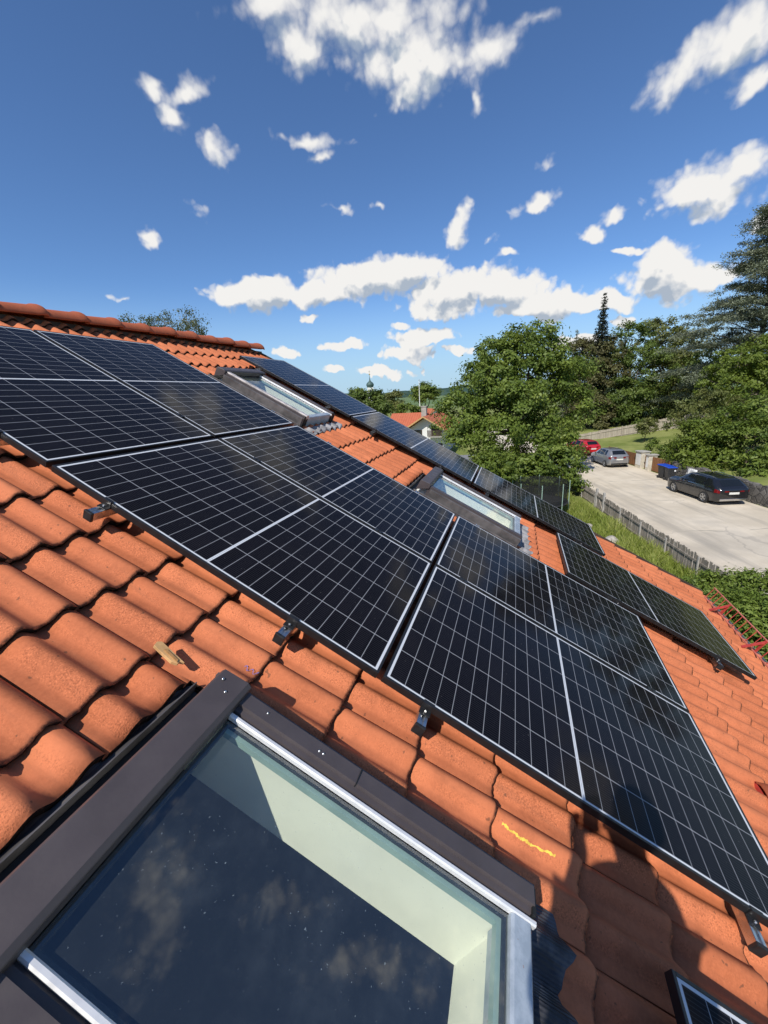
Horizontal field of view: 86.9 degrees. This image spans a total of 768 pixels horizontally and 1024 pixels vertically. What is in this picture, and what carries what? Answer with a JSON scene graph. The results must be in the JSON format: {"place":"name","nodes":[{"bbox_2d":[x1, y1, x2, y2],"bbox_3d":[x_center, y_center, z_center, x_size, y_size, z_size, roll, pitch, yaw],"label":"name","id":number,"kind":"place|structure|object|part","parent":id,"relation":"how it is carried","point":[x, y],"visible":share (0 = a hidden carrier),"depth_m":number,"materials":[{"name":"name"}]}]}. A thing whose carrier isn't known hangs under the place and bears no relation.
{"place":"outdoors","nodes":[
{"label":"outdoors","id":0,"kind":"place"},
{"bbox_2d":[0,0,767,392],"label":"sky","id":1,"kind":"structure","parent":0,"point":[350,191],"materials":[{"name":"blue"}]},
{"bbox_2d":[427,408,436,414],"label":"house","id":2,"kind":"structure","parent":0,"point":[429,410],"depth_m":77.88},
{"bbox_2d":[345,378,643,397],"bbox_3d":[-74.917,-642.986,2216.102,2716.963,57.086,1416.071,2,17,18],"label":"hills","id":3,"kind":"structure","parent":0,"point":[446,391],"depth_m":1866.06,"materials":[{"name":"green plant"}]},
{"bbox_2d":[388,381,767,573],"bbox_3d":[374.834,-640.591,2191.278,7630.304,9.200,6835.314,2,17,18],"label":"ground","id":4,"kind":"structure","parent":0,"point":[632,443],"depth_m":45.56,"materials":[{"name":"green plant"}]},
{"bbox_2d":[118,310,139,322],"bbox_3d":[-16.803,-6.688,28.395,2.326,13.578,1.983,-16,20,-38],"label":"birch tree","id":5,"kind":"object","parent":4,"relation":"on","point":[129,320],"visible":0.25,"depth_m":26.95,"materials":[{"name":"green plant"}]},
{"bbox_2d":[135,310,177,328],"bbox_3d":[-14.785,-6.807,28.484,2.966,13.547,3.002,10,21,39],"label":"birch tree","id":6,"kind":"object","parent":4,"relation":"on","point":[158,319],"visible":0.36,"depth_m":26.76,"materials":[{"name":"green plant"}]},
{"bbox_2d":[169,304,211,335],"bbox_3d":[-12.656,-7.007,28.357,3.123,13.758,2.984,-17,21,-39],"label":"birch tree","id":7,"kind":"object","parent":4,"relation":"on","point":[188,325],"visible":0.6,"depth_m":26.68,"materials":[{"name":"green plant"}]},
{"bbox_2d":[366,374,373,400],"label":"church tower","id":8,"kind":"structure","parent":4,"relation":"on","point":[369,384],"depth_m":327.60,"materials":[{"name":"white metal"}]},
{"bbox_2d":[347,386,396,415],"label":"dark tree","id":9,"kind":"object","parent":4,"relation":"on","point":[380,403],"visible":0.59,"depth_m":60.85,"materials":[{"name":"green plant"}]},
{"bbox_2d":[0,301,767,1023],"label":"tiled house","id":10,"kind":"structure","parent":4,"relation":"on","point":[238,817],"depth_m":1.51,"materials":[{"name":"tile"}]},
{"bbox_2d":[0,410,274,445],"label":"mounting rail","id":11,"kind":"object","parent":10,"relation":"attached to","point":[2,442],"visible":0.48,"depth_m":1.95,"materials":[{"name":"metal"}]},
{"bbox_2d":[0,326,212,467],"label":"solar panel","id":12,"kind":"object","parent":11,"relation":"attached to","point":[59,405],"visible":0.87,"depth_m":2.48,"materials":[{"name":"black glass"}]},
{"bbox_2d":[33,329,293,438],"bbox_3d":[-1.815,-1.134,3.570,1.762,0.034,1.134,30,23,7],"label":"solar panel","id":13,"kind":"object","parent":11,"relation":"attached to","point":[215,408],"visible":0.82,"depth_m":3.44,"materials":[{"name":"black glass"}]},
{"bbox_2d":[153,641,183,665],"bbox_3d":[-0.751,0.495,1.412,0.121,0.019,0.032,38,24,6],"label":"wood offcut","id":14,"kind":"object","parent":10,"relation":"on","point":[167,653],"visible":1,"depth_m":1.41,"materials":[{"name":"brown wood"}]},
{"bbox_2d":[83,442,331,521],"bbox_3d":[-0.984,-0.359,2.926,0.184,0.130,2.510,30,23,7],"label":"mounting rail","id":15,"kind":"object","parent":10,"relation":"on","point":[102,510],"visible":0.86,"depth_m":1.81,"materials":[{"name":"metal"}]},
{"bbox_2d":[208,367,341,434],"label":"roof window","id":16,"kind":"structure","parent":10,"relation":"in","point":[254,384],"depth_m":4.63,"materials":[{"name":"grey metal"}]},
{"bbox_2d":[0,669,577,1023],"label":"roof window","id":17,"kind":"structure","parent":10,"relation":"in","point":[225,863],"depth_m":1.29,"materials":[{"name":"glass"}]},
{"bbox_2d":[325,404,333,409],"bbox_3d":[-0.620,-1.541,5.836,0.184,0.130,1.282,30,23,7],"label":"mounting rail","id":18,"kind":"object","parent":10,"relation":"attached to","point":[329,406],"visible":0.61,"depth_m":5.29,"materials":[{"name":"metal"}]},
{"bbox_2d":[239,355,376,417],"bbox_3d":[-1.035,-1.834,5.902,1.762,0.032,1.134,30,23,8],"label":"solar panel","id":19,"kind":"object","parent":18,"relation":"attached to","point":[316,388],"visible":0.88,"depth_m":5.76,"materials":[{"name":"black glass"}]},
{"bbox_2d":[272,491,419,645],"bbox_3d":[-0.116,0.140,2.794,0.184,0.130,2.510,30,23,8],"label":"mounting rail","id":20,"kind":"object","parent":10,"relation":"attached to","point":[284,633],"visible":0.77,"depth_m":1.68,"materials":[{"name":"metal"}]},
{"bbox_2d":[51,438,431,677],"bbox_3d":[-0.616,0.074,2.282,1.762,0.032,1.134,30,23,8],"label":"solar panel","id":21,"kind":"object","parent":20,"relation":"attached to","point":[344,585],"visible":1,"depth_m":2.08,"materials":[{"name":"black glass"}]},
{"bbox_2d":[219,425,455,562],"bbox_3d":[-0.272,-0.246,3.334,1.762,0.032,1.134,30,23,8],"label":"solar panel","id":22,"kind":"object","parent":20,"relation":"attached to","point":[413,521],"visible":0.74,"depth_m":3.20,"materials":[{"name":"black glass"}]},
{"bbox_2d":[370,428,377,435],"bbox_3d":[-0.031,-1.202,5.746,0.184,0.130,1.282,30,23,7],"label":"mounting rail","id":23,"kind":"object","parent":10,"relation":"attached to","point":[373,432],"visible":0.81,"depth_m":5.20,"materials":[{"name":"metal"}]},
{"bbox_2d":[351,412,478,483],"bbox_3d":[0.498,-0.955,5.668,1.762,0.032,1.134,30,23,8],"label":"solar panel","id":24,"kind":"object","parent":23,"relation":"attached to","point":[433,452],"visible":1,"depth_m":5.53,"materials":[{"name":"black glass"}]},
{"bbox_2d":[411,524,478,736],"bbox_3d":[0.443,0.461,2.709,0.184,0.130,2.510,30,23,8],"label":"mounting rail","id":25,"kind":"object","parent":10,"relation":"attached to","point":[424,711],"visible":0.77,"depth_m":1.60,"materials":[{"name":"metal"}]},
{"bbox_2d":[408,466,532,554],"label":"roof window","id":26,"kind":"structure","parent":10,"relation":"in","point":[444,490],"depth_m":4.34,"materials":[{"name":"grey metal"}]},
{"bbox_2d":[604,596,621,604],"bbox_3d":[2.186,0.656,4.162,0.184,0.130,1.286,30,23,8],"label":"mounting rail","id":27,"kind":"object","parent":10,"relation":"attached to","point":[618,601],"visible":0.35,"depth_m":3.62,"materials":[{"name":"metal"}]},
{"bbox_2d":[555,532,756,679],"bbox_3d":[2.595,0.836,4.098,1.762,0.032,1.134,30,23,8],"label":"solar panel","id":28,"kind":"object","parent":27,"relation":"attached to","point":[663,609],"visible":1,"depth_m":3.95,"materials":[{"name":"black glass"}]},
{"bbox_2d":[607,598,767,957],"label":"mounting rail","id":29,"kind":"object","parent":10,"relation":"on","point":[749,923],"visible":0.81,"depth_m":1.43,"materials":[{"name":"metal"}]},
{"bbox_2d":[434,515,689,711],"bbox_3d":[1.263,0.634,3.102,1.762,0.032,1.134,30,23,8],"label":"solar panel","id":30,"kind":"object","parent":29,"relation":"attached to","point":[606,631],"visible":0.81,"depth_m":2.96,"materials":[{"name":"black glass"}]},
{"bbox_2d":[381,565,767,927],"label":"solar panel","id":31,"kind":"object","parent":29,"relation":"attached to","point":[635,762],"visible":1,"depth_m":1.84,"materials":[{"name":"black glass"}]},
{"bbox_2d":[646,686,656,693],"bbox_3d":[1.638,1.103,2.491,0.056,0.042,0.036,30,23,8],"label":"panel clamp","id":32,"kind":"object","parent":29,"relation":"attached to","point":[651,690],"visible":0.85,"depth_m":2.48,"materials":[{"name":"black metal"}]},
{"bbox_2d":[683,642,723,669],"bbox_3d":[2.986,1.115,4.040,0.184,0.130,1.286,30,23,8],"label":"mounting rail","id":33,"kind":"object","parent":10,"relation":"attached to","point":[716,661],"visible":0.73,"depth_m":3.50,"materials":[{"name":"metal"}]},
{"bbox_2d":[664,969,752,1023],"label":"solar panel","id":34,"kind":"object","parent":10,"relation":"attached to","point":[692,1003],"visible":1,"depth_m":1.12,"materials":[{"name":"black glass"}]},
{"bbox_2d":[704,587,767,667],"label":"snow guard","id":35,"kind":"object","parent":10,"relation":"on","point":[761,644],"visible":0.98,"depth_m":4.71,"materials":[{"name":"red metal"}]},
{"bbox_2d":[384,389,408,414],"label":"village tree","id":36,"kind":"object","parent":4,"relation":"on","point":[392,395],"visible":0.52,"depth_m":74.01,"materials":[{"name":"green plant"}]},
{"bbox_2d":[393,402,420,412],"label":"garden shrub","id":37,"kind":"object","parent":4,"relation":"on","point":[411,408],"visible":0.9,"depth_m":65.57,"materials":[{"name":"green plant"}]},
{"bbox_2d":[390,406,454,449],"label":"neighbour house","id":38,"kind":"structure","parent":4,"relation":"on","point":[419,422],"depth_m":46.79,"materials":[{"name":"orange concrete"}]},
{"bbox_2d":[408,380,443,407],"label":"village tree","id":39,"kind":"object","parent":4,"relation":"on","point":[427,390],"visible":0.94,"depth_m":83.77,"materials":[{"name":"green plant"}]},
{"bbox_2d":[468,450,519,482],"bbox_3d":[6.411,-1.758,24.151,3.184,3.910,2.582,2,17,18],"label":"pale green bush","id":40,"kind":"object","parent":4,"relation":"on","point":[484,459],"visible":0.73,"depth_m":23.53,"materials":[{"name":"green plant"}]},
{"bbox_2d":[421,317,605,468],"bbox_3d":[10.199,-8.201,30.534,13.602,12.399,9.253,-13,19,-31],"label":"walnut tree","id":41,"kind":"object","parent":4,"relation":"on","point":[500,384],"visible":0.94,"depth_m":29.06,"materials":[{"name":"green plant"}]},
{"bbox_2d":[512,475,570,509],"bbox_3d":[9.023,-0.846,23.431,3.104,2.050,3.104,2,17,18],"label":"trampoline","id":42,"kind":"object","parent":4,"relation":"on","point":[551,490],"visible":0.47,"depth_m":22.35,"materials":[{"name":"black fabric"}]},
{"bbox_2d":[492,431,595,492],"bbox_3d":[10.620,-2.838,26.245,7.085,4.339,4.290,-10,17,-21],"label":"roadside bush","id":43,"kind":"object","parent":4,"relation":"on","point":[540,462],"visible":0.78,"depth_m":25.46,"materials":[{"name":"green plant"}]},
{"bbox_2d":[557,330,582,424],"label":"spruce tree","id":44,"kind":"object","parent":4,"relation":"on","point":[575,353],"visible":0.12,"depth_m":60.10,"materials":[{"name":"green plant"}]},
{"bbox_2d":[570,484,595,505],"bbox_3d":[12.594,-1.317,26.176,0.116,1.316,5.671,-1,16,8],"label":"picket fence","id":45,"kind":"object","parent":4,"relation":"on","point":[587,495],"visible":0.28,"depth_m":24.62,"materials":[{"name":"grey wood"}]},
{"bbox_2d":[595,488,605,511],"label":"garden gate","id":46,"kind":"structure","parent":45,"relation":"attached to","point":[599,501],"depth_m":22.84,"materials":[{"name":"grey wood"}]},
{"bbox_2d":[552,332,638,431],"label":"copper leaved tree","id":47,"kind":"object","parent":4,"relation":"on","point":[585,346],"visible":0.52,"depth_m":56.60,"materials":[{"name":"green plant"}]},
{"bbox_2d":[581,292,613,417],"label":"spruce tree","id":48,"kind":"object","parent":4,"relation":"on","point":[603,324],"visible":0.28,"depth_m":57.05,"materials":[{"name":"green plant"}]},
{"bbox_2d":[559,396,653,430],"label":"broadleaf tree","id":49,"kind":"object","parent":4,"relation":"on","point":[579,427],"visible":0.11,"depth_m":59.03,"materials":[{"name":"green plant"}]},
{"bbox_2d":[606,535,618,543],"bbox_3d":[10.385,1.320,18.485,0.634,0.468,0.620,2,17,18],"label":"garden stone","id":50,"kind":"object","parent":4,"relation":"on","point":[614,538],"visible":0.39,"depth_m":18.32,"materials":[{"name":"white stone"}]},
{"bbox_2d":[609,446,635,464],"bbox_3d":[21.360,-5.109,36.459,0.067,1.032,4.900,-2,16,4],"label":"timber fence","id":51,"kind":"object","parent":4,"relation":"on","point":[632,456],"visible":0.3,"depth_m":34.73,"materials":[{"name":"brown wood"}]},
{"bbox_2d":[590,320,680,428],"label":"broadleaf tree","id":52,"kind":"object","parent":4,"relation":"on","point":[628,407],"visible":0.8,"depth_m":56.31,"materials":[{"name":"green plant"}]},
{"bbox_2d":[635,450,651,468],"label":"gate pillar","id":53,"kind":"structure","parent":4,"relation":"on","point":[640,459],"depth_m":33.05,"materials":[{"name":"grey stone"}]},
{"bbox_2d":[635,453,640,464],"bbox_3d":[20.898,-4.335,33.321,0.011,0.880,0.690,-2,16,4],"label":"metal door","id":54,"kind":"structure","parent":53,"relation":"in","point":[638,458],"depth_m":33.28,"materials":[{"name":"white metal"}]},
{"bbox_2d":[630,417,659,441],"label":"lawn shrub","id":55,"kind":"object","parent":4,"relation":"on","point":[648,422],"visible":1,"depth_m":42.68,"materials":[{"name":"green plant"}]},
{"bbox_2d":[645,454,658,470],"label":"gate pillar","id":56,"kind":"structure","parent":4,"relation":"on","point":[648,463],"depth_m":31.92,"materials":[{"name":"grey stone"}]},
{"bbox_2d":[579,409,729,439],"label":"plank fence","id":57,"kind":"object","parent":4,"relation":"on","point":[624,430],"visible":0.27,"depth_m":49.12,"materials":[{"name":"wood"}]},
{"bbox_2d":[651,457,670,471],"bbox_3d":[21.039,-3.511,30.814,0.067,1.100,2.150,-2,16,4],"label":"timber fence","id":58,"kind":"object","parent":4,"relation":"on","point":[655,462],"visible":0.58,"depth_m":31.26,"materials":[{"name":"brown wood"}]},
{"bbox_2d":[642,438,684,457],"bbox_3d":[23.026,-4.934,32.599,2.391,2.101,3.957,-11,18,-24],"label":"hedge","id":59,"kind":"object","parent":4,"relation":"on","point":[651,444],"visible":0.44,"depth_m":32.95,"materials":[{"name":"green plant"}]},
{"bbox_2d":[632,314,710,419],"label":"broadleaf tree","id":60,"kind":"object","parent":4,"relation":"on","point":[659,323],"visible":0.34,"depth_m":60.58,"materials":[{"name":"green plant"}]},
{"bbox_2d":[603,497,759,593],"bbox_3d":[11.335,1.576,16.314,0.116,1.320,12.662,-1,16,8],"label":"picket fence","id":61,"kind":"object","parent":4,"relation":"on","point":[682,555],"visible":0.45,"depth_m":16.73,"materials":[{"name":"grey wood"}]},
{"bbox_2d":[658,348,730,419],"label":"broadleaf tree","id":62,"kind":"object","parent":4,"relation":"on","point":[692,360],"visible":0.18,"depth_m":56.09,"materials":[{"name":"green plant"}]},
{"bbox_2d":[661,386,744,433],"bbox_3d":[28.638,-8.334,36.307,7.566,5.554,4.277,-11,18,-25],"label":"flowering shrub","id":63,"kind":"object","parent":4,"relation":"on","point":[716,396],"visible":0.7,"depth_m":35.84,"materials":[{"name":"green plant"}]},
{"bbox_2d":[638,202,767,406],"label":"cedar tree","id":64,"kind":"object","parent":4,"relation":"on","point":[753,266],"visible":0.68,"depth_m":44.10,"materials":[{"name":"green plant"}]},
{"bbox_2d":[662,415,747,470],"bbox_3d":[23.175,-4.778,29.050,5.779,4.165,5.089,-8,17,-16],"label":"bank shrub","id":65,"kind":"object","parent":4,"relation":"on","point":[693,447],"visible":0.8,"depth_m":28.41,"materials":[{"name":"green plant"}]},
{"bbox_2d":[672,461,767,507],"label":"stone wall","id":66,"kind":"structure","parent":4,"relation":"on","point":[758,493],"depth_m":22.62,"materials":[{"name":"grey stone"}]},
{"bbox_2d":[677,562,767,661],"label":"laurel hedge","id":67,"kind":"object","parent":4,"relation":"on","point":[745,599],"visible":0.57,"depth_m":10.23,"materials":[{"name":"green plant"}]},
{"bbox_2d":[692,333,767,419],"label":"maple tree","id":68,"kind":"object","parent":4,"relation":"on","point":[754,362],"visible":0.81,"depth_m":38.98,"materials":[{"name":"green plant"}]},
{"bbox_2d":[702,392,767,476],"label":"bank shrub","id":69,"kind":"object","parent":4,"relation":"on","point":[759,458],"visible":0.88,"depth_m":26.76,"materials":[{"name":"green plant"}]},
{"bbox_2d":[477,429,767,593],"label":"road","id":70,"kind":"structure","parent":0,"point":[722,534],"depth_m":20.94,"materials":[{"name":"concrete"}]},
{"bbox_2d":[567,439,600,453],"bbox_3d":[20.370,-6.744,41.719,2.100,1.533,4.118,-5,16,-5],"label":"red car","id":71,"kind":"object","parent":70,"relation":"on","point":[592,446],"visible":0.38,"depth_m":39.88,"materials":[{"name":"paint"}]},
{"bbox_3d":[20.517,-6.797,39.913,1.045,0.293,0.328,-5,16,-5],"label":"rear window","id":72,"kind":"part","parent":71,"relation":"part of","materials":[{"name":"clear glass"}]},
{"bbox_2d":[591,447,628,466],"bbox_3d":[19.684,-4.904,35.461,2.080,1.511,3.968,-2,16,5],"label":"hatchback car","id":73,"kind":"object","parent":70,"relation":"on","point":[606,456],"visible":1,"depth_m":33.92,"materials":[{"name":"silver metal"}]},
{"bbox_3d":[19.535,-4.950,33.718,1.033,0.289,0.316,-2,16,5],"label":"rear window","id":74,"kind":"part","parent":73,"relation":"part of","materials":[{"name":"black glass"}]},
{"bbox_2d":[656,463,668,477],"bbox_3d":[20.198,-2.946,29.264,0.600,1.020,0.761,-4,16,-2],"label":"wheelie bin","id":75,"kind":"object","parent":70,"relation":"on","point":[661,469],"visible":0.73,"depth_m":29.18,"materials":[{"name":"grey plastic"}]},
{"bbox_2d":[663,465,677,479],"bbox_3d":[20.102,-2.722,28.500,0.600,1.020,0.761,0,16,11],"label":"wheelie bin","id":76,"kind":"object","parent":70,"relation":"on","point":[670,470],"visible":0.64,"depth_m":28.24,"materials":[{"name":"grey plastic"}]},
{"bbox_2d":[686,468,697,473],"bbox_3d":[20.626,-2.413,27.297,0.348,0.990,0.874,-2,16,4],"label":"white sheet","id":77,"kind":"object","parent":70,"relation":"on","point":[689,470],"visible":0.27,"depth_m":27.35,"materials":[{"name":"white fabric"}]},
{"bbox_2d":[667,471,748,502],"bbox_3d":[19.145,-1.662,24.201,2.220,1.546,4.568,-2,16,3],"label":"estate car","id":78,"kind":"object","parent":70,"relation":"on","point":[714,486],"visible":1,"depth_m":22.80,"materials":[{"name":"black paint"}]},
{"bbox_3d":[18.331,-2.100,24.326,0.213,0.430,0.694,-2,16,3],"label":"side window","id":79,"kind":"part","parent":78,"relation":"part of","materials":[{"name":"black glass"}]},
{"bbox_3d":[18.300,-1.883,23.519,0.226,0.417,0.819,-2,16,3],"label":"side window","id":80,"kind":"part","parent":78,"relation":"part of","materials":[{"name":"black glass"}]},
{"bbox_3d":[18.280,-1.681,22.795,0.253,0.384,0.501,-2,16,3],"label":"side window","id":81,"kind":"part","parent":78,"relation":"part of","materials":[{"name":"black glass"}]},
{"bbox_3d":[19.031,-1.595,22.224,1.116,0.275,0.364,-2,16,3],"label":"rear window","id":82,"kind":"part","parent":78,"relation":"part of","materials":[{"name":"black glass"}]},
{"bbox_2d":[559,492,764,640],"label":"meadow grass","id":83,"kind":"structure","parent":0,"point":[605,526],"depth_m":18.09,"materials":[{"name":"green plant"}]},
{"label":"yard paving","id":84,"kind":"structure","parent":0,"visible":0},
{"bbox_2d":[460,455,489,468],"bbox_3d":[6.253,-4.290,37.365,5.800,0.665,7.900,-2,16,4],"label":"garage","id":85,"kind":"structure","parent":84,"relation":"on","point":[465,456],"depth_m":39.60,"materials":[{"name":"grey concrete"}]},
{"bbox_3d":[2.445,0.219,5.370,0.184,0.130,1.282,30,23,8],"label":"mounting rail","id":86,"kind":"object","parent":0,"visible":0},
{"bbox_2d":[472,467,605,555],"bbox_3d":[2.030,-0.074,5.436,1.762,0.032,1.134,30,23,8],"label":"solar panel","id":87,"kind":"object","parent":86,"relation":"attached to","point":[541,510],"visible":1,"depth_m":5.29,"materials":[{"name":"black glass"}]}
]}

